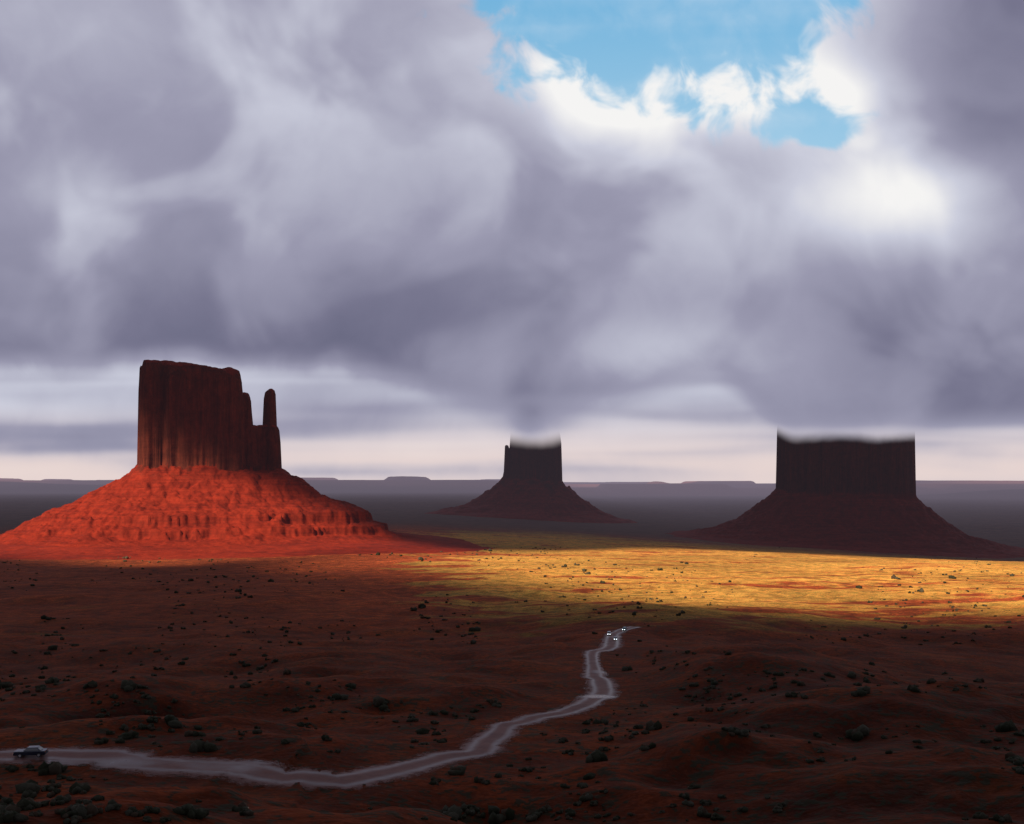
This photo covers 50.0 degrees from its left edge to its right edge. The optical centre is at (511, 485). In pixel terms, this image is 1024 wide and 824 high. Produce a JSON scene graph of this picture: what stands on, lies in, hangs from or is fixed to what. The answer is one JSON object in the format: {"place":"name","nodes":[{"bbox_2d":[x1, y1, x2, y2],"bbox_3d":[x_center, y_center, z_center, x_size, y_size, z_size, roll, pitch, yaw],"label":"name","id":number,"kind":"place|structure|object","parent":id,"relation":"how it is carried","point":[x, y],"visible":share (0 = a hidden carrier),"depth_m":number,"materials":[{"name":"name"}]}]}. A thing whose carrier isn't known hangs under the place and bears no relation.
{"place":"outdoors","nodes":[
{"label":"outdoors","id":0,"kind":"place"},
{"bbox_2d":[0,626,640,789],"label":"dirt road","id":1,"kind":"structure","parent":0,"point":[488,740],"depth_m":164.30,"materials":[{"name":"grey soil"}]},
{"bbox_2d":[13,745,47,757],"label":"car","id":2,"kind":"object","parent":1,"relation":"on","point":[38,750],"visible":1,"depth_m":162.07,"materials":[{"name":"blue paint"}]},
{"bbox_2d":[0,476,1023,823],"bbox_3d":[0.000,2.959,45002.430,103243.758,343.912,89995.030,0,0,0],"label":"terrain","id":3,"kind":"structure","parent":0,"point":[522,656],"depth_m":394.21,"materials":[{"name":"soil"}]},
{"bbox_2d":[0,360,492,559],"bbox_3d":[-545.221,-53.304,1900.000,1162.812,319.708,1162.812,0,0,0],"label":"butte","id":4,"kind":"object","parent":3,"relation":"on","point":[207,476],"visible":0.94,"depth_m":1786.30,"materials":[{"name":"red stone"}]},
{"bbox_2d":[0,547,1023,823],"bbox_3d":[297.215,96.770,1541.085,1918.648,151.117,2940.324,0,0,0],"label":"desert shrubs","id":5,"kind":"object","parent":3,"relation":"on","point":[28,791],"visible":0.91,"depth_m":185.19,"materials":[{"name":"green plant"}]},
{"bbox_2d":[424,439,637,522],"bbox_3d":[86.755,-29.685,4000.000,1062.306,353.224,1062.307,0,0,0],"label":"butte","id":6,"kind":"object","parent":3,"relation":"on","point":[530,485],"visible":0.67,"depth_m":3892.78,"materials":[{"name":"red stone"}]},
{"bbox_2d":[665,431,1023,558],"bbox_3d":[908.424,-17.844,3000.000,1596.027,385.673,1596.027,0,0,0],"label":"butte","id":7,"kind":"object","parent":3,"relation":"on","point":[848,493],"visible":0.73,"depth_m":2843.74,"materials":[{"name":"red stone"}]},
{"bbox_2d":[0,0,1023,482],"label":"sky","id":8,"kind":"structure","parent":0,"point":[374,214],"materials":[{"name":"grey"}]},
{"bbox_2d":[476,385,604,442],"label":"cloud","id":9,"kind":"structure","parent":0,"point":[537,413],"depth_m":3600.00,"materials":[{"name":"grey"}]},
{"bbox_2d":[705,348,1023,438],"bbox_3d":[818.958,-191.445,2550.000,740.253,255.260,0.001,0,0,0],"label":"cloud","id":10,"kind":"structure","parent":0,"point":[877,393],"depth_m":2550.00,"materials":[{"name":"grey"}]}
]}

